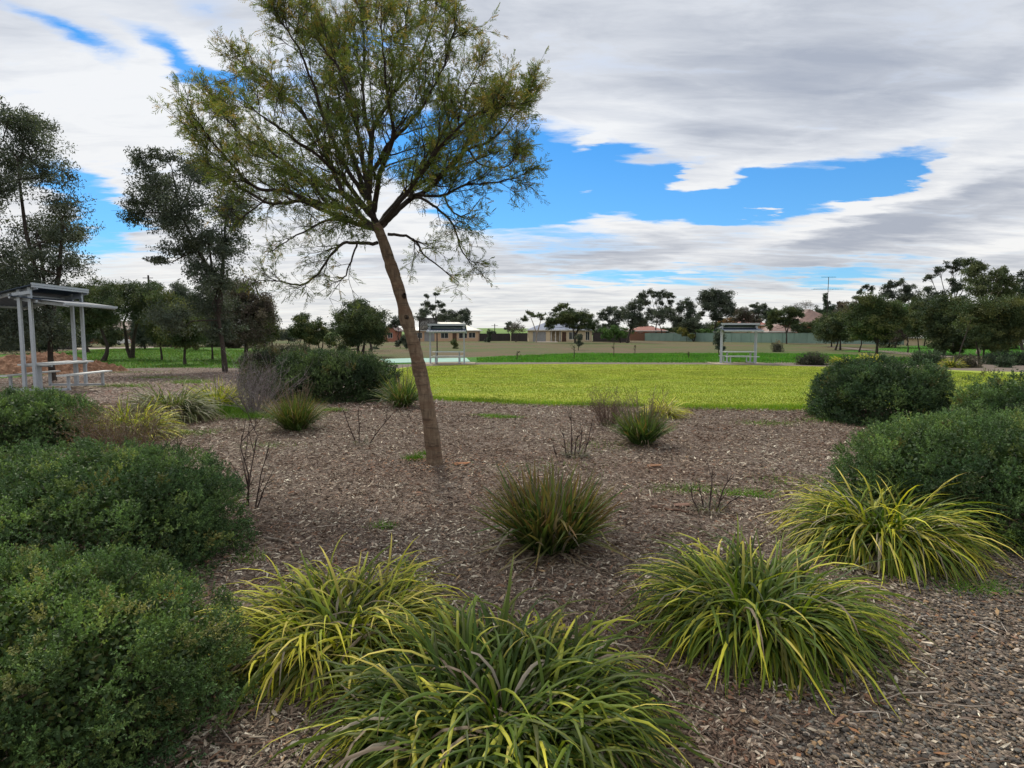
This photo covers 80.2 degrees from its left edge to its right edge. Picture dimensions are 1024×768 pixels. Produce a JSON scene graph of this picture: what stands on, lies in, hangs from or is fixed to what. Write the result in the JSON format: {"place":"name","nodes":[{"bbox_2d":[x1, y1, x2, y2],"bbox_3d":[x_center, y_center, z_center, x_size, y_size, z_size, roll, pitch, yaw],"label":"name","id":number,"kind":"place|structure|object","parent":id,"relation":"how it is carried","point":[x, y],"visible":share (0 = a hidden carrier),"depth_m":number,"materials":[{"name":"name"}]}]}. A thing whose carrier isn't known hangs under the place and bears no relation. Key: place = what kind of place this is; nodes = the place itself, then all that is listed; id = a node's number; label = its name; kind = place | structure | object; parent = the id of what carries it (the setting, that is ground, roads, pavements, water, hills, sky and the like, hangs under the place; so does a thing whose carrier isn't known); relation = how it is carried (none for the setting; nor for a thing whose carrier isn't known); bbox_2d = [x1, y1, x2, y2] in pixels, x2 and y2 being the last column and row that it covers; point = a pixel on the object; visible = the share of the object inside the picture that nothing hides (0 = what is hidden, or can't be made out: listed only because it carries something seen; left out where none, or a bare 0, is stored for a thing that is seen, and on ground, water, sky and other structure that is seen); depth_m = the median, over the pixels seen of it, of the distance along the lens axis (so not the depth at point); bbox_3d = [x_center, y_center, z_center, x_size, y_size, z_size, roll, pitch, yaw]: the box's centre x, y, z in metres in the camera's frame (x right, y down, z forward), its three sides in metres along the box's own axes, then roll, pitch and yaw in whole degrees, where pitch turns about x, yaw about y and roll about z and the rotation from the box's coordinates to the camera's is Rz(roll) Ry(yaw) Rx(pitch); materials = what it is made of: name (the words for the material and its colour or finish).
{"place":"outdoors","nodes":[
{"label":"outdoors","id":0,"kind":"place"},
{"bbox_2d":[0,336,987,407],"bbox_3d":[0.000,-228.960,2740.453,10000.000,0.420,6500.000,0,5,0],"label":"ground","id":1,"kind":"structure","parent":0,"point":[389,350],"depth_m":78.51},
{"bbox_2d":[0,95,104,380],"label":"gum tree","id":2,"kind":"object","parent":1,"relation":"on","point":[51,231],"visible":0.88,"depth_m":20.93,"materials":[{"name":"green plant"}]},
{"bbox_2d":[0,383,118,391],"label":"footpath","id":3,"kind":"structure","parent":1,"relation":"on","point":[74,387],"depth_m":18.43,"materials":[{"name":"concrete"}]},
{"bbox_2d":[0,360,111,390],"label":"picnic table","id":4,"kind":"object","parent":3,"relation":"on","point":[76,374],"visible":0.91,"depth_m":17.14,"materials":[{"name":"metal"}]},
{"bbox_2d":[0,283,117,391],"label":"picnic shelter","id":5,"kind":"object","parent":3,"relation":"on","point":[30,297],"visible":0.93,"depth_m":16.67,"materials":[{"name":"metal"}]},
{"bbox_2d":[0,352,127,374],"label":"soil heap","id":6,"kind":"object","parent":1,"relation":"on","point":[8,364],"visible":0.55,"depth_m":29.14,"materials":[{"name":"brown soil"}]},
{"bbox_2d":[90,324,123,346],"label":"bush","id":7,"kind":"object","parent":1,"relation":"on","point":[113,336],"visible":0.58,"depth_m":84.01,"materials":[{"name":"green plant"}]},
{"bbox_2d":[0,347,259,377],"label":"grass verge","id":8,"kind":"object","parent":1,"relation":"on","point":[174,360],"depth_m":49.55,"materials":[{"name":"green plant"}]},
{"bbox_2d":[0,315,69,352],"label":"bush","id":9,"kind":"object","parent":8,"relation":"on","point":[55,347],"visible":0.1,"depth_m":59.13,"materials":[{"name":"green plant"}]},
{"bbox_2d":[53,282,106,351],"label":"gum tree","id":10,"kind":"object","parent":8,"relation":"on","point":[89,336],"visible":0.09,"depth_m":60.60,"materials":[{"name":"green plant"}]},
{"bbox_2d":[55,282,129,360],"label":"bent tree","id":11,"kind":"object","parent":8,"relation":"on","point":[100,317],"visible":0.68,"depth_m":42.39,"materials":[{"name":"green plant"}]},
{"bbox_2d":[78,276,171,357],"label":"gum tree","id":12,"kind":"object","parent":8,"relation":"on","point":[133,298],"visible":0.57,"depth_m":46.94,"materials":[{"name":"green plant"}]},
{"bbox_2d":[126,303,153,348],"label":"bush","id":13,"kind":"object","parent":8,"relation":"on","point":[141,341],"visible":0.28,"depth_m":73.61,"materials":[{"name":"green plant"}]},
{"bbox_2d":[243,309,282,348],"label":"tree","id":14,"kind":"object","parent":8,"relation":"on","point":[276,328],"visible":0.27,"depth_m":59.77,"materials":[{"name":"green plant"}]},
{"bbox_2d":[133,287,184,359],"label":"tree","id":15,"kind":"object","parent":1,"relation":"on","point":[154,300],"visible":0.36,"depth_m":44.50,"materials":[{"name":"green plant"}]},
{"bbox_2d":[160,280,192,346],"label":"gum tree","id":16,"kind":"object","parent":1,"relation":"on","point":[180,289],"visible":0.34,"depth_m":84.07,"materials":[{"name":"green plant"}]},
{"bbox_2d":[151,296,213,363],"bbox_3d":[-21.070,-3.397,38.877,3.691,4.414,3.000,-1,5,-13],"label":"tree","id":17,"kind":"object","parent":1,"relation":"on","point":[188,343],"visible":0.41,"depth_m":38.62,"materials":[{"name":"green plant"}]},
{"bbox_2d":[114,145,261,371],"bbox_3d":[-15.753,-5.958,29.555,6.822,10.930,5.904,-2,5,-18],"label":"gum tree","id":18,"kind":"object","parent":1,"relation":"on","point":[167,206],"visible":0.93,"depth_m":28.98,"materials":[{"name":"green plant"}]},
{"bbox_2d":[201,274,282,357],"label":"round tree","id":19,"kind":"object","parent":1,"relation":"on","point":[260,310],"visible":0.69,"depth_m":43.08,"materials":[{"name":"green plant"}]},
{"bbox_2d":[286,311,321,344],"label":"tree","id":20,"kind":"object","parent":1,"relation":"on","point":[300,329],"visible":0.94,"depth_m":61.28,"materials":[{"name":"green plant"}]},
{"bbox_2d":[305,316,336,351],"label":"tree","id":21,"kind":"object","parent":1,"relation":"on","point":[321,329],"visible":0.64,"depth_m":62.22,"materials":[{"name":"green plant"}]},
{"bbox_2d":[326,298,394,354],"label":"round tree","id":22,"kind":"object","parent":1,"relation":"on","point":[363,324],"visible":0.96,"depth_m":51.22,"materials":[{"name":"green plant"}]},
{"bbox_2d":[381,358,469,362],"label":"court","id":23,"kind":"object","parent":1,"relation":"on","point":[403,360],"visible":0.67,"depth_m":43.50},
{"bbox_2d":[419,318,437,355],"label":"screen board","id":24,"kind":"object","parent":23,"relation":"on","point":[426,320],"visible":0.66,"depth_m":49.75,"materials":[{"name":"grey metal"}]},
{"bbox_2d":[413,292,446,321],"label":"gum tree","id":25,"kind":"object","parent":1,"relation":"on","point":[424,312],"visible":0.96,"depth_m":148.38,"materials":[{"name":"green plant"}]},
{"bbox_2d":[415,322,482,340],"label":"house","id":26,"kind":"structure","parent":1,"relation":"on","point":[473,333],"depth_m":144.62,"materials":[{"name":"beige brick"}]},
{"bbox_2d":[433,307,472,325],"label":"gum tree","id":27,"kind":"object","parent":1,"relation":"on","point":[453,316],"visible":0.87,"depth_m":154.23,"materials":[{"name":"green plant"}]},
{"bbox_2d":[479,333,509,340],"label":"fence","id":28,"kind":"object","parent":1,"relation":"on","point":[499,337],"visible":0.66,"depth_m":147.92,"materials":[{"name":"black metal"}]},
{"bbox_2d":[0,367,1023,767],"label":"mulch bed","id":29,"kind":"object","parent":1,"relation":"on","point":[824,757],"visible":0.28,"depth_m":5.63,"materials":[{"name":"brown wood"}]},
{"bbox_2d":[0,383,105,453],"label":"shrub","id":30,"kind":"object","parent":29,"relation":"on","point":[25,414],"visible":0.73,"depth_m":8.25,"materials":[{"name":"green plant"}]},
{"bbox_2d":[48,382,195,455],"bbox_3d":[-5.059,0.567,7.938,1.644,1.245,1.857,0,5,0],"label":"dry bush","id":31,"kind":"object","parent":29,"relation":"on","point":[99,435],"visible":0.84,"depth_m":7.85,"materials":[{"name":"green plant"}]},
{"bbox_2d":[62,392,192,445],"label":"tussock","id":32,"kind":"object","parent":29,"relation":"on","point":[160,424],"visible":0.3,"depth_m":9.04,"materials":[{"name":"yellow plant"}]},
{"bbox_2d":[0,433,261,592],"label":"shrub","id":33,"kind":"object","parent":29,"relation":"on","point":[144,491],"visible":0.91,"depth_m":4.04,"materials":[{"name":"green plant"}]},
{"bbox_2d":[0,537,264,767],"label":"shrub","id":34,"kind":"object","parent":29,"relation":"on","point":[90,602],"visible":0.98,"depth_m":2.19,"materials":[{"name":"green plant"}]},
{"bbox_2d":[113,378,232,423],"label":"tussock","id":35,"kind":"object","parent":29,"relation":"on","point":[195,409],"visible":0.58,"depth_m":10.77,"materials":[{"name":"green plant"}]},
{"bbox_2d":[181,375,248,413],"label":"tussock","id":36,"kind":"object","parent":29,"relation":"on","point":[228,400],"visible":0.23,"depth_m":12.13,"materials":[{"name":"green plant"}]},
{"bbox_2d":[0,369,442,411],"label":"mulch chips","id":37,"kind":"object","parent":29,"relation":"on","point":[116,383],"visible":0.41,"depth_m":19.38,"materials":[{"name":"brown wood"}]},
{"bbox_2d":[230,404,273,508],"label":"dead shrub","id":38,"kind":"object","parent":29,"relation":"on","point":[249,484],"visible":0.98,"depth_m":5.41,"materials":[{"name":"brown plant"}]},
{"bbox_2d":[204,339,313,414],"bbox_3d":[-4.837,-0.050,11.609,2.041,1.619,1.938,2,5,20],"label":"dry bush","id":39,"kind":"object","parent":29,"relation":"on","point":[252,394],"visible":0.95,"depth_m":11.62,"materials":[{"name":"grey plant"}]},
{"bbox_2d":[233,339,320,393],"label":"shrub","id":40,"kind":"object","parent":29,"relation":"on","point":[273,353],"visible":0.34,"depth_m":15.95,"materials":[{"name":"grey plant"}]},
{"bbox_2d":[252,376,333,433],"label":"flax clump","id":41,"kind":"object","parent":29,"relation":"on","point":[295,415],"visible":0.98,"depth_m":9.67,"materials":[{"name":"green plant"}]},
{"bbox_2d":[180,533,479,724],"bbox_3d":[-0.876,1.110,3.103,1.546,0.394,1.463,0,5,0],"label":"tussock","id":42,"kind":"object","parent":29,"relation":"on","point":[291,630],"visible":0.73,"depth_m":2.94,"materials":[{"name":"green plant"}]},
{"bbox_2d":[267,346,404,404],"bbox_3d":[-4.224,-0.244,14.462,3.271,1.363,2.752,0,5,0],"label":"shrub","id":43,"kind":"object","parent":29,"relation":"on","point":[326,369],"visible":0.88,"depth_m":13.78,"materials":[{"name":"green plant"}]},
{"bbox_2d":[147,0,552,465],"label":"wattle tree","id":44,"kind":"object","parent":29,"relation":"on","point":[320,28],"visible":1,"depth_m":6.66,"materials":[{"name":"green plant"}]},
{"bbox_2d":[364,364,441,409],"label":"flax clump","id":45,"kind":"object","parent":29,"relation":"on","point":[400,395],"visible":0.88,"depth_m":12.70,"materials":[{"name":"green plant"}]},
{"bbox_2d":[251,555,734,767],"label":"tussock","id":46,"kind":"object","parent":29,"relation":"on","point":[577,702],"visible":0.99,"depth_m":2.34,"materials":[{"name":"green plant"}]},
{"bbox_2d":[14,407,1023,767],"bbox_3d":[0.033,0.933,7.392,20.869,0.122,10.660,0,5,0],"label":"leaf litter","id":47,"kind":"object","parent":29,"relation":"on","point":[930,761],"visible":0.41,"depth_m":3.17,"materials":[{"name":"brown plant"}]},
{"bbox_2d":[449,453,641,575],"bbox_3d":[0.229,0.883,4.429,1.419,0.701,1.329,0,5,0],"label":"flax clump","id":48,"kind":"object","parent":29,"relation":"on","point":[542,523],"visible":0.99,"depth_m":4.26,"materials":[{"name":"green plant"}]},
{"bbox_2d":[78,370,1023,597],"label":"weeds","id":49,"kind":"object","parent":29,"relation":"on","point":[233,410],"visible":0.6,"depth_m":7.50,"materials":[{"name":"green plant"}]},
{"bbox_2d":[552,407,597,458],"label":"dead shrub","id":50,"kind":"object","parent":29,"relation":"on","point":[569,453],"visible":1,"depth_m":7.77,"materials":[{"name":"brown plant"}]},
{"bbox_2d":[565,381,642,426],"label":"dry bush","id":51,"kind":"object","parent":29,"relation":"on","point":[603,411],"visible":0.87,"depth_m":10.33,"materials":[{"name":"brown plant"}]},
{"bbox_2d":[600,385,679,449],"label":"flax clump","id":52,"kind":"object","parent":29,"relation":"on","point":[642,430],"visible":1,"depth_m":8.46,"materials":[{"name":"green plant"}]},
{"bbox_2d":[637,395,695,420],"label":"tussock","id":53,"kind":"object","parent":29,"relation":"on","point":[673,410],"visible":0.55,"depth_m":11.24,"materials":[{"name":"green plant"}]},
{"bbox_2d":[682,461,739,515],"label":"dead shrub","id":54,"kind":"object","parent":29,"relation":"on","point":[718,506],"visible":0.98,"depth_m":5.38,"materials":[{"name":"brown plant"}]},
{"bbox_2d":[609,515,944,722],"bbox_3d":[1.313,1.031,3.226,1.591,0.532,1.648,0,5,0],"label":"tussock","id":55,"kind":"object","parent":29,"relation":"on","point":[746,614],"visible":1,"depth_m":2.95,"materials":[{"name":"green plant"}]},
{"bbox_2d":[748,467,1021,591],"bbox_3d":[2.606,0.895,4.377,1.683,0.609,1.609,0,5,0],"label":"tussock","id":56,"kind":"object","parent":29,"relation":"on","point":[858,531],"visible":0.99,"depth_m":4.11,"materials":[{"name":"green plant"}]},
{"bbox_2d":[802,352,967,427],"bbox_3d":[6.631,0.061,10.930,2.640,1.349,2.701,0,5,0],"label":"shrub","id":57,"kind":"object","parent":29,"relation":"on","point":[870,386],"visible":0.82,"depth_m":10.37,"materials":[{"name":"green plant"}]},
{"bbox_2d":[819,395,1023,555],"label":"shrub","id":58,"kind":"object","parent":29,"relation":"on","point":[945,447],"visible":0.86,"depth_m":4.78,"materials":[{"name":"green plant"}]},
{"bbox_2d":[939,367,1023,421],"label":"shrub","id":59,"kind":"object","parent":29,"relation":"on","point":[1008,394],"visible":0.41,"depth_m":8.62,"materials":[{"name":"green plant"}]},
{"bbox_2d":[57,344,1023,369],"bbox_3d":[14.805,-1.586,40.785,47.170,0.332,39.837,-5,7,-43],"label":"grass verge","id":60,"kind":"object","parent":1,"relation":"on","point":[471,359],"depth_m":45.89,"materials":[{"name":"green plant"}]},
{"bbox_2d":[425,362,474,364],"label":"slab","id":61,"kind":"structure","parent":60,"relation":"on","point":[449,363],"depth_m":39.35,"materials":[{"name":"concrete"}]},
{"bbox_2d":[426,324,466,362],"bbox_3d":[-4.230,-2.652,39.845,2.480,2.558,2.690,0,5,-2],"label":"picnic shelter","id":62,"kind":"object","parent":61,"relation":"on","point":[447,328],"visible":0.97,"depth_m":39.39,"materials":[{"name":"metal"}]},
{"bbox_2d":[708,362,774,364],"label":"slab","id":63,"kind":"structure","parent":60,"relation":"on","point":[757,363],"depth_m":39.35,"materials":[{"name":"concrete"}]},
{"bbox_2d":[713,323,763,362],"bbox_3d":[14.859,-2.700,40.090,2.480,2.612,2.690,0,5,3],"label":"picnic shelter","id":64,"kind":"object","parent":63,"relation":"on","point":[721,328],"visible":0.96,"depth_m":39.70,"materials":[{"name":"metal"}]},
{"bbox_2d":[943,293,1023,362],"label":"round tree","id":65,"kind":"object","parent":60,"relation":"on","point":[1000,327],"visible":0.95,"depth_m":39.93,"materials":[{"name":"green plant"}]},
{"bbox_2d":[544,303,599,342],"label":"gum tree","id":66,"kind":"object","parent":1,"relation":"on","point":[569,317],"visible":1,"depth_m":116.25,"materials":[{"name":"green plant"}]},
{"bbox_2d":[596,306,630,328],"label":"gum tree","id":67,"kind":"object","parent":1,"relation":"on","point":[614,311],"visible":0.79,"depth_m":133.58,"materials":[{"name":"green plant"}]},
{"bbox_2d":[597,324,634,342],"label":"bush","id":68,"kind":"object","parent":1,"relation":"on","point":[609,334],"visible":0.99,"depth_m":124.23,"materials":[{"name":"green plant"}]},
{"bbox_2d":[620,298,645,342],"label":"gum tree","id":69,"kind":"object","parent":1,"relation":"on","point":[636,317],"visible":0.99,"depth_m":118.61,"materials":[{"name":"green plant"}]},
{"bbox_2d":[636,288,676,332],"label":"gum tree","id":70,"kind":"object","parent":1,"relation":"on","point":[666,294],"visible":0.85,"depth_m":163.02,"materials":[{"name":"green plant"}]},
{"bbox_2d":[639,306,678,333],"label":"gum tree","id":71,"kind":"object","parent":1,"relation":"on","point":[661,313],"visible":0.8,"depth_m":147.06,"materials":[{"name":"green plant"}]},
{"bbox_2d":[671,297,699,328],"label":"gum tree","id":72,"kind":"object","parent":1,"relation":"on","point":[688,303],"visible":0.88,"depth_m":143.99,"materials":[{"name":"green plant"}]},
{"bbox_2d":[679,315,702,341],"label":"tree","id":73,"kind":"object","parent":1,"relation":"on","point":[693,323],"visible":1,"depth_m":138.94,"materials":[{"name":"green plant"}]},
{"bbox_2d":[696,287,737,329],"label":"gum tree","id":74,"kind":"object","parent":1,"relation":"on","point":[718,304],"visible":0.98,"depth_m":146.91,"materials":[{"name":"green plant"}]},
{"bbox_2d":[645,333,793,342],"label":"fence","id":75,"kind":"object","parent":1,"relation":"on","point":[746,337],"visible":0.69,"depth_m":130.91,"materials":[{"name":"beige metal"}]},
{"bbox_2d":[731,306,762,332],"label":"gum tree","id":76,"kind":"object","parent":1,"relation":"on","point":[746,315],"visible":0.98,"depth_m":138.83,"materials":[{"name":"green plant"}]},
{"bbox_2d":[749,302,770,328],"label":"gum tree","id":77,"kind":"object","parent":1,"relation":"on","point":[761,309],"visible":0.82,"depth_m":147.93,"materials":[{"name":"green plant"}]},
{"bbox_2d":[765,305,805,343],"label":"round tree","id":78,"kind":"object","parent":1,"relation":"on","point":[789,313],"visible":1,"depth_m":110.81,"materials":[{"name":"green plant"}]},
{"bbox_2d":[789,318,817,332],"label":"bush","id":79,"kind":"object","parent":1,"relation":"on","point":[799,328],"visible":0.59,"depth_m":127.61,"materials":[{"name":"green plant"}]},
{"bbox_2d":[810,310,851,346],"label":"tree","id":80,"kind":"object","parent":1,"relation":"on","point":[820,319],"visible":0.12,"depth_m":87.68,"materials":[{"name":"green plant"}]},
{"bbox_2d":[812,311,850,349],"bbox_3d":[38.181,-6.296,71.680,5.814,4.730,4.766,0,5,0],"label":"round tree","id":81,"kind":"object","parent":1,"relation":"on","point":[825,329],"visible":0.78,"depth_m":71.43,"materials":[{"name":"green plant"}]},
{"bbox_2d":[793,333,903,344],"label":"fence","id":82,"kind":"object","parent":1,"relation":"on","point":[803,338],"visible":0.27,"depth_m":114.81,"materials":[{"name":"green metal"}]},
{"bbox_2d":[836,291,912,355],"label":"round tree","id":83,"kind":"object","parent":1,"relation":"on","point":[876,317],"visible":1,"depth_m":47.17,"materials":[{"name":"green plant"}]},
{"bbox_2d":[878,277,922,303],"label":"gum tree","id":84,"kind":"object","parent":1,"relation":"on","point":[907,295],"visible":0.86,"depth_m":148.68,"materials":[{"name":"green plant"}]},
{"bbox_2d":[907,285,934,345],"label":"tree","id":85,"kind":"object","parent":1,"relation":"on","point":[913,305],"visible":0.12,"depth_m":89.36,"materials":[{"name":"green plant"}]},
{"bbox_2d":[845,345,1023,355],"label":"grass verge","id":86,"kind":"object","parent":1,"relation":"on","point":[948,353],"depth_m":69.08,"materials":[{"name":"green plant"}]},
{"bbox_2d":[900,307,932,351],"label":"tree","id":87,"kind":"object","parent":86,"relation":"on","point":[916,325],"visible":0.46,"depth_m":61.65,"materials":[{"name":"green plant"}]},
{"bbox_2d":[911,293,980,354],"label":"round tree","id":88,"kind":"object","parent":86,"relation":"on","point":[942,335],"visible":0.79,"depth_m":54.51,"materials":[{"name":"green plant"}]},
{"bbox_2d":[957,257,1023,353],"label":"gum tree","id":89,"kind":"object","parent":86,"relation":"on","point":[1004,283],"visible":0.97,"depth_m":56.60,"materials":[{"name":"green plant"}]},
{"bbox_2d":[918,256,970,346],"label":"gum tree","id":90,"kind":"object","parent":1,"relation":"on","point":[955,286],"visible":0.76,"depth_m":63.38,"materials":[{"name":"green plant"}]},
{"bbox_2d":[0,0,1023,332],"label":"sky","id":91,"kind":"structure","parent":0,"point":[762,151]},
{"bbox_2d":[526,323,591,341],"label":"house","id":92,"kind":"structure","parent":0,"point":[559,334],"depth_m":139.63,"materials":[{"name":"beige brick"}]},
{"bbox_2d":[389,364,1023,408],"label":"lawn","id":93,"kind":"structure","parent":0,"point":[645,393],"depth_m":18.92,"materials":[{"name":"green plant"}]},
{"bbox_2d":[414,394,816,412],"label":"edge grass","id":94,"kind":"structure","parent":93,"relation":"on","point":[791,406],"depth_m":13.09,"materials":[{"name":"green plant"}]},
{"bbox_2d":[392,359,1023,371],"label":"mulch path","id":95,"kind":"structure","parent":0,"point":[1014,367],"depth_m":38.46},
{"bbox_2d":[794,350,830,364],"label":"shrub","id":96,"kind":"object","parent":95,"relation":"on","point":[815,359],"visible":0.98,"depth_m":37.82,"materials":[{"name":"green plant"}]},
{"bbox_2d":[907,348,946,364],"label":"shrub","id":97,"kind":"object","parent":95,"relation":"on","point":[936,356],"visible":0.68,"depth_m":37.91,"materials":[{"name":"green plant"}]},
{"bbox_2d":[949,353,983,367],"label":"shrub","id":98,"kind":"object","parent":95,"relation":"on","point":[970,362],"visible":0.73,"depth_m":35.00,"materials":[{"name":"green plant"}]},
{"bbox_2d":[979,349,1023,364],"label":"shrub","id":99,"kind":"object","parent":95,"relation":"on","point":[991,358],"visible":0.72,"depth_m":38.28,"materials":[{"name":"green plant"}]},
{"bbox_2d":[750,515,1023,767],"bbox_3d":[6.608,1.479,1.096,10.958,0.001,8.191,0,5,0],"label":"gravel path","id":100,"kind":"structure","parent":0,"point":[939,711],"depth_m":2.64,"materials":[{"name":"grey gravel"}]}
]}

